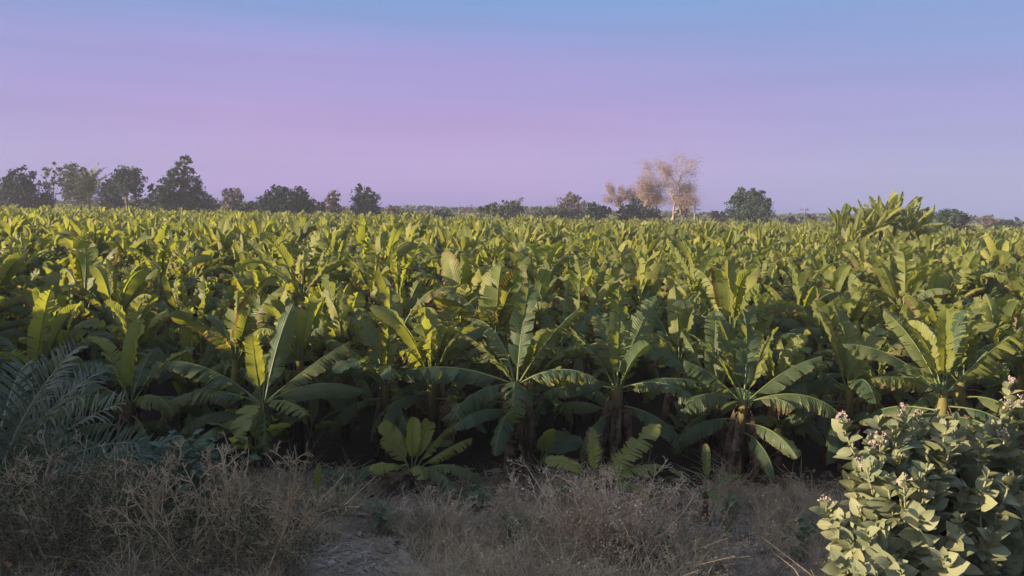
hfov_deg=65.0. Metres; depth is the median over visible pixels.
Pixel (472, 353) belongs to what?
banana plant
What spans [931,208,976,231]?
bush
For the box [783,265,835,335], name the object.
banana plant
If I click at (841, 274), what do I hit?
banana plant
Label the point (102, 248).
banana plant
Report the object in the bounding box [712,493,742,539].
leafy weed
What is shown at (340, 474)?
leafy weed
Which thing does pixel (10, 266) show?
banana plant
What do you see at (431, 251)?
banana plant
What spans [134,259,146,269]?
banana plant
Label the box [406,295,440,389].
banana plant
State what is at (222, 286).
banana plant
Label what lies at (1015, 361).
banana plant
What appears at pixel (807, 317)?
banana plant
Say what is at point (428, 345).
banana plant
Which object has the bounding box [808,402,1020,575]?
milkweed shrub
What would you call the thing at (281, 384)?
banana plant
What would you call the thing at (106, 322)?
banana plant
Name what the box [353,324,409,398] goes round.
banana plant
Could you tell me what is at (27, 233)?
banana plant
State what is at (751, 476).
fallen leaf
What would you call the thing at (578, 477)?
fallen leaf
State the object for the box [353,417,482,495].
banana sucker
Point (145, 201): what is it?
bush
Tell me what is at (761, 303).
banana plant
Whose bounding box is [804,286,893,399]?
banana plant
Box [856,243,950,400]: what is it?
banana plant
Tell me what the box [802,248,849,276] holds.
banana plant
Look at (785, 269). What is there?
banana plant
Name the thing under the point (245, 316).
banana plant
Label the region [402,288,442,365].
banana plant
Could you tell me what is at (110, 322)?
banana plant
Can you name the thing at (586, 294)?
banana plant
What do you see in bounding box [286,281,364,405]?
banana plant
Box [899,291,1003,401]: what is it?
banana plant
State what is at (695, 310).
banana plant
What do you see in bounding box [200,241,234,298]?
banana plant
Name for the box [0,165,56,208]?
broadleaf tree
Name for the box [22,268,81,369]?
banana plant
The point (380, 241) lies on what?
banana plant
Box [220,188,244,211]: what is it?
broadleaf tree
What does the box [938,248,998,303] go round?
banana plant
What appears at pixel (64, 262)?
banana plant
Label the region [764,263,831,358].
banana plant
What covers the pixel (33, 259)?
banana plant
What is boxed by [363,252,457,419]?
banana plant
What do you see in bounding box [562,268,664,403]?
banana plant
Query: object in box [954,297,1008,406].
banana plant
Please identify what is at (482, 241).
banana field
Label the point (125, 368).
banana plant
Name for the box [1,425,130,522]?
leafy weed
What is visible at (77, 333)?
banana plant
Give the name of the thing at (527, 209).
scrub
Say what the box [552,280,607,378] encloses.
banana plant
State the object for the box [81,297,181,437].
banana plant
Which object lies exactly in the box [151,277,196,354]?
banana plant
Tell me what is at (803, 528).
leafy weed
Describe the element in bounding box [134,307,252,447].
banana plant
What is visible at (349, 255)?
banana plant
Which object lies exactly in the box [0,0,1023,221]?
sky
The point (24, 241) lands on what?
banana plant
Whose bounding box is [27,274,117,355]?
banana plant
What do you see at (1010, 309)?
banana plant
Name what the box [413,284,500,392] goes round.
banana plant
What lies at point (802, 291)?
banana plant
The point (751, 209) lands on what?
round tree
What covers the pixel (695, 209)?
utility pole
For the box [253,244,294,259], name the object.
banana plant
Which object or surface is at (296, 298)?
banana plant
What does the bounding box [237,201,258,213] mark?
bush
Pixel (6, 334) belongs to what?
banana plant
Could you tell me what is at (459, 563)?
dry grass
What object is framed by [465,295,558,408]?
banana plant
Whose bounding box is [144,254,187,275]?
banana plant
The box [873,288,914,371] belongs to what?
banana plant
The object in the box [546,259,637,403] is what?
banana plant
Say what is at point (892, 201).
tall banana plant
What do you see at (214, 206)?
bush
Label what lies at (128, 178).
broadleaf tree
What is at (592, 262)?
banana plant
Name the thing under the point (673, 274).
banana plant
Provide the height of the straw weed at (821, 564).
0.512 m
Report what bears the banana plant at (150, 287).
on the ground at (476, 454)
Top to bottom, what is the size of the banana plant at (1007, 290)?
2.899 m
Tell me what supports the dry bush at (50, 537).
on the ground at (476, 454)
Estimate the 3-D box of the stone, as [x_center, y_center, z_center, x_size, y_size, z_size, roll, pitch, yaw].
[-1.846,2.814,8.206,0.090,0.055,0.094,0,6,-16]
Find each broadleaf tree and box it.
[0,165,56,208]
[98,172,125,209]
[110,165,147,208]
[150,175,178,211]
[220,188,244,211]
[323,189,344,214]
[348,183,383,215]
[679,189,691,220]
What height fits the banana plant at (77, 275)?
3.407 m
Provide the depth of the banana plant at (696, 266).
21.16 m
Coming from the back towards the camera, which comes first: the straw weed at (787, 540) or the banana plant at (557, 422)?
the banana plant at (557, 422)
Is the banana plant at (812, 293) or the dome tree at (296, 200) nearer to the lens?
the banana plant at (812, 293)
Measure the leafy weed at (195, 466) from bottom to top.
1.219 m
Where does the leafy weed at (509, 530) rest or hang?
on the ground at (476, 454)
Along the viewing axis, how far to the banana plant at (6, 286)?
16.31 m
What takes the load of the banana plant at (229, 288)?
on the ground at (476, 454)
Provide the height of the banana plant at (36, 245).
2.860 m
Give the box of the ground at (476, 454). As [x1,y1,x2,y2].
[0,210,1011,575]
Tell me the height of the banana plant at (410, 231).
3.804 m
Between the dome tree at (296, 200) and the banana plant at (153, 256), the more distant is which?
the dome tree at (296, 200)
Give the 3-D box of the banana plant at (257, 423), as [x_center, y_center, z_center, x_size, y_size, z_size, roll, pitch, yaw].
[-3.569,1.517,11.628,2.315,2.538,2.226,6,7,41]
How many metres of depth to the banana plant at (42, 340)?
12.78 m
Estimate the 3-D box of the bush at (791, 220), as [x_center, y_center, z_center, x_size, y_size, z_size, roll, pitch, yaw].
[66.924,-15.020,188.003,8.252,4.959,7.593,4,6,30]
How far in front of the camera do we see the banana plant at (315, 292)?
18.67 m
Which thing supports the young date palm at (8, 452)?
on the ground at (476, 454)
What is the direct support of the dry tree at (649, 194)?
on the ground at (476, 454)
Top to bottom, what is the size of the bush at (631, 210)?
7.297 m
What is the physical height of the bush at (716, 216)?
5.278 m
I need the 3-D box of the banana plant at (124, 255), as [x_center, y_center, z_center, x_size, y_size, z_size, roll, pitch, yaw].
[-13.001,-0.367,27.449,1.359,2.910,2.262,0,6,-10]
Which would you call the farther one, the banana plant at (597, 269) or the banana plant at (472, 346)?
the banana plant at (597, 269)
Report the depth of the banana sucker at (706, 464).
10.33 m
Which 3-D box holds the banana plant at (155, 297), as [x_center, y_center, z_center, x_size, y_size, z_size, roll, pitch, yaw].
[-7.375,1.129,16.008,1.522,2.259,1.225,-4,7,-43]
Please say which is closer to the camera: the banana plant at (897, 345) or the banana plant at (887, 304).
the banana plant at (897, 345)
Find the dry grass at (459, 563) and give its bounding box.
[0,425,854,575]
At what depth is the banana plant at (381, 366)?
12.39 m
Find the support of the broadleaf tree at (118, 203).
on the ground at (476, 454)
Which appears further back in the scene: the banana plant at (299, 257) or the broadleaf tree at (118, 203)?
the broadleaf tree at (118, 203)
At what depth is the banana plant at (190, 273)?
22.45 m
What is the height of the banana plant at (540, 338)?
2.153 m
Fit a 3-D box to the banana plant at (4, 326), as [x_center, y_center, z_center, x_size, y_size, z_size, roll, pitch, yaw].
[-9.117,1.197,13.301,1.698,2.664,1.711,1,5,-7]
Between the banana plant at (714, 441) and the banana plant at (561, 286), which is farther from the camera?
the banana plant at (561, 286)
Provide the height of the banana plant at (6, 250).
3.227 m
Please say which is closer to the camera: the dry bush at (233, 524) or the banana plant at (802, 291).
the dry bush at (233, 524)
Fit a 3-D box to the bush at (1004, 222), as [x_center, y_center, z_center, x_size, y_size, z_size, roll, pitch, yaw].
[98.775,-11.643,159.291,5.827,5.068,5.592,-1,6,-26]
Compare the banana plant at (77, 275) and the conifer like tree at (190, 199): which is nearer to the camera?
the banana plant at (77, 275)
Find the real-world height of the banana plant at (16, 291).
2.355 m
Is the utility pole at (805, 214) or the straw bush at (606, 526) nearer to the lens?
the straw bush at (606, 526)
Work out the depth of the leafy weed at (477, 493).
10.66 m
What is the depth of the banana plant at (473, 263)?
24.08 m
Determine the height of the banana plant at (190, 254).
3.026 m
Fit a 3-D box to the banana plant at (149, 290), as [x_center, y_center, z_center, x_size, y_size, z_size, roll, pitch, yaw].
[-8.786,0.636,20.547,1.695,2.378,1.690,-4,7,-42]
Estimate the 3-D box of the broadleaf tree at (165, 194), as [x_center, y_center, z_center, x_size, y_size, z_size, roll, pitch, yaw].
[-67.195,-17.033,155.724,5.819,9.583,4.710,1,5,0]
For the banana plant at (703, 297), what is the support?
on the ground at (476, 454)
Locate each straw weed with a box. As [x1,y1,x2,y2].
[390,504,520,567]
[392,485,483,534]
[450,528,552,575]
[479,466,582,530]
[486,506,599,557]
[523,530,636,575]
[610,489,741,565]
[619,533,734,575]
[649,528,770,575]
[714,480,812,560]
[810,554,831,575]
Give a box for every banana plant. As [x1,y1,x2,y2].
[0,225,61,289]
[0,241,31,374]
[0,242,27,322]
[0,269,34,393]
[0,273,32,337]
[0,286,98,386]
[0,290,118,450]
[0,296,30,385]
[0,331,20,414]
[1,238,54,295]
[1,268,43,326]
[2,232,63,328]
[3,241,48,328]
[5,230,37,277]
[6,261,35,320]
[14,232,119,392]
[14,301,112,428]
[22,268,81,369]
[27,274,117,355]
[32,264,97,330]
[36,257,69,282]
[41,258,173,415]
[49,259,121,351]
[51,318,204,461]
[72,224,119,269]
[79,293,142,380]
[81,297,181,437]
[82,266,122,360]
[96,256,129,330]
[96,293,170,395]
[102,234,149,281]
[118,223,213,363]
[121,225,151,266]
[121,273,167,323]
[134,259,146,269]
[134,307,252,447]
[136,253,155,261]
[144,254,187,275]
[144,264,217,384]
[145,268,194,334]
[147,238,195,267]
[150,241,212,290]
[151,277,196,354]
[157,285,304,461]
[158,275,230,411]
[165,259,221,326]
[166,293,235,359]
[167,303,363,478]
[169,234,239,272]
[172,249,225,317]
[172,330,231,395]
[194,347,249,426]
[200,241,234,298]
[210,234,254,289]
[211,271,244,310]
[211,285,234,310]
[214,272,230,298]
[217,314,288,395]
[218,271,280,385]
[222,251,270,285]
[222,290,342,424]
[229,263,278,277]
[230,262,294,322]
[235,231,352,385]
[238,280,299,368]
[248,230,297,275]
[248,293,347,460]
[252,257,295,277]
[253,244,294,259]
[278,271,316,308]
[283,291,399,442]
[285,245,340,362]
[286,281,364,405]
[291,274,368,415]
[293,255,335,274]
[297,250,342,297]
[302,264,358,359]
[305,286,462,462]
[316,221,356,271]
[317,240,351,270]
[329,218,417,349]
[335,255,407,357]
[339,281,367,356]
[340,250,361,266]
[343,267,367,348]
[347,222,426,301]
[348,237,419,386]
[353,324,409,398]
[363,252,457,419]
[369,305,485,464]
[379,286,508,436]
[383,215,441,279]
[386,237,440,305]
[387,252,438,291]
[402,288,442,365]
[403,251,506,392]
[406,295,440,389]
[412,237,459,286]
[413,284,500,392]
[419,230,438,286]
[419,283,596,483]
[430,249,458,274]
[433,256,554,441]
[434,264,492,367]
[464,300,501,392]
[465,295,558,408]
[469,257,501,267]
[470,296,570,389]
[486,327,576,457]
[494,283,630,432]
[501,262,565,389]
[506,240,569,360]
[513,237,584,323]
[518,241,573,333]
[529,270,571,375]
[534,277,634,423]
[542,261,567,289]
[543,287,699,471]
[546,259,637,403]
[552,272,577,298]
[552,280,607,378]
[559,245,586,272]
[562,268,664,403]
[572,266,620,338]
[576,249,614,277]
[591,258,677,380]
[591,269,639,365]
[600,286,745,439]
[607,261,616,274]
[613,247,650,268]
[620,262,666,320]
[620,266,667,379]
[629,302,681,398]
[633,309,764,463]
[638,247,696,301]
[642,262,659,275]
[651,275,702,375]
[661,246,742,371]
[661,289,696,356]
[667,239,730,325]
[668,240,708,271]
[671,260,712,338]
[672,259,796,444]
[678,309,838,488]
[680,313,768,419]
[683,240,709,270]
[691,285,750,339]
[692,296,738,386]
[694,292,821,417]
[709,253,755,269]
[718,330,824,468]
[724,329,849,452]
[734,258,780,303]
[735,253,773,267]
[735,264,776,288]
[737,305,792,384]
[749,251,788,304]
[750,257,782,327]
[763,272,840,385]
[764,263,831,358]
[773,253,819,294]
[773,284,827,379]
[773,296,861,407]
[775,303,937,470]
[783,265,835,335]
[792,264,856,361]
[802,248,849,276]
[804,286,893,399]
[806,293,838,379]
[807,203,869,234]
[814,309,916,435]
[821,204,889,239]
[826,200,883,241]
[831,296,934,405]
[838,261,875,318]
[839,274,893,371]
[842,199,904,241]
[842,236,877,281]
[842,308,1023,465]
[849,190,901,241]
[849,342,915,449]
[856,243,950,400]
[856,262,903,310]
[857,255,900,282]
[859,191,928,238]
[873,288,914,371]
[879,298,1022,457]
[881,307,944,415]
[883,256,965,323]
[889,198,943,240]
[889,264,972,316]
[889,303,1020,466]
[899,204,949,238]
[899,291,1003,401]
[908,264,985,320]
[912,252,981,277]
[914,253,949,303]
[931,251,966,263]
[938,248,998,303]
[948,279,997,297]
[950,255,996,289]
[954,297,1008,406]
[960,259,1011,301]
[962,292,1023,390]
[962,293,1023,418]
[966,265,1008,289]
[976,327,1023,413]
[978,254,1017,297]
[981,302,1023,388]
[992,259,1023,301]
[994,250,1023,274]
[994,271,1023,376]
[997,288,1023,377]
[1002,326,1023,368]
[1010,321,1022,390]
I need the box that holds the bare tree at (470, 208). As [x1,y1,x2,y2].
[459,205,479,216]
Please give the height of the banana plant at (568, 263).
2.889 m
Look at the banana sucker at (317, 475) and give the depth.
10.24 m
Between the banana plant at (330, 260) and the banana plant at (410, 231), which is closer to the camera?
the banana plant at (330, 260)
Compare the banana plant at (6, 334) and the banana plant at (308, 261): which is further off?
the banana plant at (308, 261)
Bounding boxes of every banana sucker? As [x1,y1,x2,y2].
[284,462,354,512]
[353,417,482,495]
[541,424,663,504]
[669,444,740,525]
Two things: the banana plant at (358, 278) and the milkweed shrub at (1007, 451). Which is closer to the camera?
the milkweed shrub at (1007, 451)
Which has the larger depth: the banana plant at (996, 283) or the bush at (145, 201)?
the bush at (145, 201)
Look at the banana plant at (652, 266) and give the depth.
26.48 m
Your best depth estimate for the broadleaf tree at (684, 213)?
179.03 m
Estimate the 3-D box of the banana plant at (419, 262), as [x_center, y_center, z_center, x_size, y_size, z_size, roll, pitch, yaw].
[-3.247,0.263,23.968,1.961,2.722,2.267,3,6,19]
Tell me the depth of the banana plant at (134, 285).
15.09 m
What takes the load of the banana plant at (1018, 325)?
on the ground at (476, 454)
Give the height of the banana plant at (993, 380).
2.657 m
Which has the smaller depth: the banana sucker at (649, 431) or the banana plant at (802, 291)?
the banana sucker at (649, 431)
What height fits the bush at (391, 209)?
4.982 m
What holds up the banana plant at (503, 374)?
on the ground at (476, 454)
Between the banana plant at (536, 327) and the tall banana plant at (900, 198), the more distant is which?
the tall banana plant at (900, 198)
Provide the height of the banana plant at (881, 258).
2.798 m
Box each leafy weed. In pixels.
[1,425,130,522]
[109,428,260,537]
[302,467,379,498]
[363,502,398,534]
[444,485,509,511]
[498,512,523,549]
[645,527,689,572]
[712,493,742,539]
[782,513,826,562]
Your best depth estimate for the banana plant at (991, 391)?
13.76 m
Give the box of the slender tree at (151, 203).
[146,183,157,211]
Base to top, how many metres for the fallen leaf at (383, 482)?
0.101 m
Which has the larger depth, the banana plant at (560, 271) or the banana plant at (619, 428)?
the banana plant at (560, 271)
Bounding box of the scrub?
[2,197,1023,224]
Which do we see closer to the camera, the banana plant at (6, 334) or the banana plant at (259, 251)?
the banana plant at (6, 334)
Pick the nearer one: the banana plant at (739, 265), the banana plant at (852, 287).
the banana plant at (852, 287)
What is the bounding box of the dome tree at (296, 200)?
[255,184,322,214]
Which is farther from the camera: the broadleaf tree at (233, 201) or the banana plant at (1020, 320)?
the broadleaf tree at (233, 201)
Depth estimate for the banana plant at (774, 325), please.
18.65 m
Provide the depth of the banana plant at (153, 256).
26.59 m
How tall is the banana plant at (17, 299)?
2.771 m
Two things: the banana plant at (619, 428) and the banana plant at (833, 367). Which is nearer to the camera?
the banana plant at (619, 428)
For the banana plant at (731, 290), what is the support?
on the ground at (476, 454)
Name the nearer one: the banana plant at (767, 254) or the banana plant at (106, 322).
the banana plant at (106, 322)
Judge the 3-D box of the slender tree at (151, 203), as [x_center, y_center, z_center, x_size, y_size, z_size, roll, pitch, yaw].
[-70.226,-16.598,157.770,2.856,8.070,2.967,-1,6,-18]
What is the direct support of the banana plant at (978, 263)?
on the ground at (476, 454)
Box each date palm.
[0,337,173,565]
[54,162,127,210]
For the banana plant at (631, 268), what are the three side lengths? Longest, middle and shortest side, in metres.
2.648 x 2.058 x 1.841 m
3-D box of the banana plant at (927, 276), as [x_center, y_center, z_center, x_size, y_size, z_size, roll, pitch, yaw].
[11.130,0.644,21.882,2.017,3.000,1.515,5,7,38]
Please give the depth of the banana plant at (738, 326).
14.95 m
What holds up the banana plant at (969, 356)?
on the ground at (476, 454)
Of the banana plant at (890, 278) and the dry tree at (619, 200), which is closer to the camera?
the banana plant at (890, 278)
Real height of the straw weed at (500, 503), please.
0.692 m
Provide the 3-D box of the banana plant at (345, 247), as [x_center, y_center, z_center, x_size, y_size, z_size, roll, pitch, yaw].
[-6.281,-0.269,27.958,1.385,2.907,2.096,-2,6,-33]
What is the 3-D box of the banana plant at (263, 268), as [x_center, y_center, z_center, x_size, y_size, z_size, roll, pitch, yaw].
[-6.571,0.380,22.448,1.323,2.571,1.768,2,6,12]
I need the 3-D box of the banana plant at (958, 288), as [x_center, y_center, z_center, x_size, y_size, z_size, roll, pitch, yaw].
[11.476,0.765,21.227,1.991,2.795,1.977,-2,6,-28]
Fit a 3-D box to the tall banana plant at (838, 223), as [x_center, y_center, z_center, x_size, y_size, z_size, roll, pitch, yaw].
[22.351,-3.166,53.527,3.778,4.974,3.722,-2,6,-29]
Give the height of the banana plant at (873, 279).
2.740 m
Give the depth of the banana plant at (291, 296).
18.81 m
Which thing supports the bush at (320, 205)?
on the ground at (476, 454)
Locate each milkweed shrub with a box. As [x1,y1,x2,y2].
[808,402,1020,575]
[981,375,1023,575]
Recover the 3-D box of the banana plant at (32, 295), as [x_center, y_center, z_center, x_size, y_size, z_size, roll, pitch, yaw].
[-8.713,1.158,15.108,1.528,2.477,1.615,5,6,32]
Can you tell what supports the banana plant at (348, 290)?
on the ground at (476, 454)
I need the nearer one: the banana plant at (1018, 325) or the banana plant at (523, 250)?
the banana plant at (1018, 325)
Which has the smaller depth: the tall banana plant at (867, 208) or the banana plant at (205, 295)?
the banana plant at (205, 295)
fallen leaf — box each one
[362,471,405,499]
[562,469,636,481]
[720,472,806,485]
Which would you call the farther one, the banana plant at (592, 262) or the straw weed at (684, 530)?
the banana plant at (592, 262)
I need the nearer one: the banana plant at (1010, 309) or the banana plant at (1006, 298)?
the banana plant at (1010, 309)
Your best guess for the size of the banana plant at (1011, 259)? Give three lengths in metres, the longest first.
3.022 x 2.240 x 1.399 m
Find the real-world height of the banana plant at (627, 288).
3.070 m
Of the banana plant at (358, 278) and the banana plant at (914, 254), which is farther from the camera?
the banana plant at (914, 254)
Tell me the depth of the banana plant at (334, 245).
28.16 m
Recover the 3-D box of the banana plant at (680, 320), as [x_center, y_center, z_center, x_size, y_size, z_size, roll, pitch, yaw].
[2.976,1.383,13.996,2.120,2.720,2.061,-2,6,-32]
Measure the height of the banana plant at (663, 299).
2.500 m
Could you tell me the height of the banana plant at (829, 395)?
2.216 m
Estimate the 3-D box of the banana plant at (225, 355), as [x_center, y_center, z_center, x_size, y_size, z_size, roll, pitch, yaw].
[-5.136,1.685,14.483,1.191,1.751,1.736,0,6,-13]
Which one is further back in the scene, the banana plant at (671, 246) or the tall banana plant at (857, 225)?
the tall banana plant at (857, 225)
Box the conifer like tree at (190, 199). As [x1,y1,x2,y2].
[161,155,214,212]
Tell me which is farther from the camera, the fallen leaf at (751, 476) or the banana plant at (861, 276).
the banana plant at (861, 276)
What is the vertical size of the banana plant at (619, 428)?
2.843 m
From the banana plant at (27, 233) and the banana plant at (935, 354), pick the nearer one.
the banana plant at (935, 354)
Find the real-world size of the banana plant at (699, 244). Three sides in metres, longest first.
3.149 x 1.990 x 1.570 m
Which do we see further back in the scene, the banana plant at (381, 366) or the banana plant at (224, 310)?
the banana plant at (224, 310)
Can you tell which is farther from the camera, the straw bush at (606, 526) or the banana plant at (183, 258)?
the banana plant at (183, 258)
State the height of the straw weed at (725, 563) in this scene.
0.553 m
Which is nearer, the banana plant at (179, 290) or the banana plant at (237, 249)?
the banana plant at (179, 290)
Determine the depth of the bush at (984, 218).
163.99 m
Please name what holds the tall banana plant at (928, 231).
on the ground at (476, 454)
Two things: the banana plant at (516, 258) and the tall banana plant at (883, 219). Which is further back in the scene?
the tall banana plant at (883, 219)
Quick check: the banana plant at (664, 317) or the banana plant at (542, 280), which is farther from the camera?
the banana plant at (664, 317)
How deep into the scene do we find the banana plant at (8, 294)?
22.16 m
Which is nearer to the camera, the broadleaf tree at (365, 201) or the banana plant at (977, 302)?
the banana plant at (977, 302)
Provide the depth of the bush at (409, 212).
164.21 m
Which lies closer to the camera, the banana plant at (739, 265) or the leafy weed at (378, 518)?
the leafy weed at (378, 518)
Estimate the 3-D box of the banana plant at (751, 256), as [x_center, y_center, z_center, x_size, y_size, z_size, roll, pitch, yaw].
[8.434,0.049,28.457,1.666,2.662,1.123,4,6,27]
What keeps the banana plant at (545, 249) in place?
on the ground at (476, 454)
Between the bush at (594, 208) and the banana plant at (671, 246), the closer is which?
the banana plant at (671, 246)
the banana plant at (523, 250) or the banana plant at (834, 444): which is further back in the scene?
the banana plant at (523, 250)
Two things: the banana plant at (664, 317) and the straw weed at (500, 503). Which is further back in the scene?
the banana plant at (664, 317)
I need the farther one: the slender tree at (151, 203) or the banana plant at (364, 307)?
the slender tree at (151, 203)
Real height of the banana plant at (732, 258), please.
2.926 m
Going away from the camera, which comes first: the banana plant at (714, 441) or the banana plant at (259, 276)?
the banana plant at (714, 441)
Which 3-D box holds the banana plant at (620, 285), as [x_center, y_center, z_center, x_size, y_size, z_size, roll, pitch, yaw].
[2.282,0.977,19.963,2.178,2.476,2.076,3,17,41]
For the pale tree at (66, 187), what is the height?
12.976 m
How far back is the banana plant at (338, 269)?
22.06 m
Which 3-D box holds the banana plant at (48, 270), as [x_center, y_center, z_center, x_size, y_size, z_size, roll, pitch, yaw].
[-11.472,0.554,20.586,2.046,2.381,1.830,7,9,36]
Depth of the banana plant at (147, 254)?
27.37 m
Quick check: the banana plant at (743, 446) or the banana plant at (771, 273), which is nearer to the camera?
the banana plant at (743, 446)
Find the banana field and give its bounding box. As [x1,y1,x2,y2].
[0,203,1023,314]
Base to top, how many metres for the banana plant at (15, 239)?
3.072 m
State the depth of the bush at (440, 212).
149.00 m
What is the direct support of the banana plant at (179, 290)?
on the ground at (476, 454)
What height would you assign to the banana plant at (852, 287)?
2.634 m
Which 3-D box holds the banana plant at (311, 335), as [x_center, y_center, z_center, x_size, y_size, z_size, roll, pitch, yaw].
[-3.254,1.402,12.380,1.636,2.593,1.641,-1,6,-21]
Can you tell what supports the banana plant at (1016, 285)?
on the ground at (476, 454)
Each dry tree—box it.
[601,178,642,213]
[632,155,678,212]
[648,150,705,221]
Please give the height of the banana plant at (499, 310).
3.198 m
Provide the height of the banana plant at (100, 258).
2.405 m
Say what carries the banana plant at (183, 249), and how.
on the ground at (476, 454)
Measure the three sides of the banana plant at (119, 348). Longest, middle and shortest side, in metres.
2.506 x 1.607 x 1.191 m
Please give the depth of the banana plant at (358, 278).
17.31 m
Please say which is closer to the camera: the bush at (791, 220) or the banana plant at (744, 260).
the banana plant at (744, 260)
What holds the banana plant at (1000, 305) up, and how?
on the ground at (476, 454)
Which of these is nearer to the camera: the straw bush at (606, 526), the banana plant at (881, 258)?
the straw bush at (606, 526)
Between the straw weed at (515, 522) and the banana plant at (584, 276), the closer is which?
the straw weed at (515, 522)
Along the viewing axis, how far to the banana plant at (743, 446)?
11.69 m
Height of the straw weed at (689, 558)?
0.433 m
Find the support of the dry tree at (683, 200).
on the ground at (476, 454)
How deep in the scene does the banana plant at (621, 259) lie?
25.22 m
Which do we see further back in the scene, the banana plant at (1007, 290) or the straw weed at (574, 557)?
the banana plant at (1007, 290)
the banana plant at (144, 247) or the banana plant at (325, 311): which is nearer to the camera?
the banana plant at (325, 311)
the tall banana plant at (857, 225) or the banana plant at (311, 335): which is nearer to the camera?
the banana plant at (311, 335)
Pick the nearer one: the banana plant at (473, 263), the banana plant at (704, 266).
the banana plant at (704, 266)
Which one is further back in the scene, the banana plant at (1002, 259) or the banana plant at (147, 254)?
the banana plant at (147, 254)
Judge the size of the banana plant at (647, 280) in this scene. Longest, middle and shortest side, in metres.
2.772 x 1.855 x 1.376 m
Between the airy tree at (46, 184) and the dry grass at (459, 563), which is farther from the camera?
the airy tree at (46, 184)
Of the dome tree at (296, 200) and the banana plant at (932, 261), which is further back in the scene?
the dome tree at (296, 200)
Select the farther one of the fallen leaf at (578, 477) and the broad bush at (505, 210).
the broad bush at (505, 210)
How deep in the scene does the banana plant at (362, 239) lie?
18.38 m
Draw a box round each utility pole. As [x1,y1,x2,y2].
[689,202,700,219]
[799,207,810,221]
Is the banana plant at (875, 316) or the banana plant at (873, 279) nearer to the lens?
the banana plant at (875, 316)
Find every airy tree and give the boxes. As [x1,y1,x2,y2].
[37,161,61,205]
[554,192,588,220]
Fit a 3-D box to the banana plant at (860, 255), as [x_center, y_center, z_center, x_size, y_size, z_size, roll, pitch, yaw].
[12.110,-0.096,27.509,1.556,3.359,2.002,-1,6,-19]
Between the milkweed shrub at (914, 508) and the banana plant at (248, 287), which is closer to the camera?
the milkweed shrub at (914, 508)
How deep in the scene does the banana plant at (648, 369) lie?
17.05 m
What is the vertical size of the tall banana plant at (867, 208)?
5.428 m
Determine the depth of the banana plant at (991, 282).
22.45 m
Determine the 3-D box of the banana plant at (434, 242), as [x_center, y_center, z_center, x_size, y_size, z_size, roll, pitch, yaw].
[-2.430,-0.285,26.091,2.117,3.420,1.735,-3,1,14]
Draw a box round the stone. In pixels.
[327,560,335,565]
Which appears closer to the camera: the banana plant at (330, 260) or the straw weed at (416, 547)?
the straw weed at (416, 547)
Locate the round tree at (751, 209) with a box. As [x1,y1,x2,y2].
[724,186,775,225]
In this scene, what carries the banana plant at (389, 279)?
on the ground at (476, 454)
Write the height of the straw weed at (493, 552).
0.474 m
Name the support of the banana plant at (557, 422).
on the ground at (476, 454)
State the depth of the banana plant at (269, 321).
16.15 m
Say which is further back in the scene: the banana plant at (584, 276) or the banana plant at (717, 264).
the banana plant at (717, 264)
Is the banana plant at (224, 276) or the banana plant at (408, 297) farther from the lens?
the banana plant at (224, 276)
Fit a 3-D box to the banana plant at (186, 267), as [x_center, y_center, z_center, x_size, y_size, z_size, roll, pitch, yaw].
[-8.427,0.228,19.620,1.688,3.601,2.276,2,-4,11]
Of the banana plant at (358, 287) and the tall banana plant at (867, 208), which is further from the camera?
the tall banana plant at (867, 208)
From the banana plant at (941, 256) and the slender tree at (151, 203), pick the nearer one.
the banana plant at (941, 256)
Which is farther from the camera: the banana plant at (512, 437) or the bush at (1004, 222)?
the bush at (1004, 222)
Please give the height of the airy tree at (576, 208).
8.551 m
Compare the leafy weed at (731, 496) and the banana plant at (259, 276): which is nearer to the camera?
the leafy weed at (731, 496)
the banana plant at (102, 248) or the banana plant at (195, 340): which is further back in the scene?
the banana plant at (102, 248)
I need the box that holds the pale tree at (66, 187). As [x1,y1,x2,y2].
[55,161,92,203]
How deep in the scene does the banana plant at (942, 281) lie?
18.36 m
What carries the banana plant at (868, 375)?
on the ground at (476, 454)
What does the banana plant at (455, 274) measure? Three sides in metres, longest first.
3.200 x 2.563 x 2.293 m
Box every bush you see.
[0,429,249,575]
[75,432,375,575]
[129,197,150,210]
[206,197,222,213]
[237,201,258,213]
[311,197,325,212]
[386,204,402,216]
[400,210,413,216]
[430,209,454,221]
[477,198,524,219]
[506,455,713,574]
[529,205,566,219]
[573,201,614,219]
[615,196,663,221]
[709,210,728,222]
[781,214,815,224]
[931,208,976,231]
[980,214,1001,229]
[992,217,1023,229]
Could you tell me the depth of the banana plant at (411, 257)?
21.90 m
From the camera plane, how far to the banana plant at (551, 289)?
18.51 m
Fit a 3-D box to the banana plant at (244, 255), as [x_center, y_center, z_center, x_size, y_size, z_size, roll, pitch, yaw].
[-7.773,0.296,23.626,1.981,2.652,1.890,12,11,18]
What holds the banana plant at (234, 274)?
on the ground at (476, 454)
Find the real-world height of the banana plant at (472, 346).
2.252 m
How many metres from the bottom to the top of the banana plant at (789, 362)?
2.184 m
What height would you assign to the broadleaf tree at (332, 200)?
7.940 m
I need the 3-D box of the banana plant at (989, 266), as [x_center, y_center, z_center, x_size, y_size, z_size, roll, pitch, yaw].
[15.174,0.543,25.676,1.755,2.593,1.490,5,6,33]

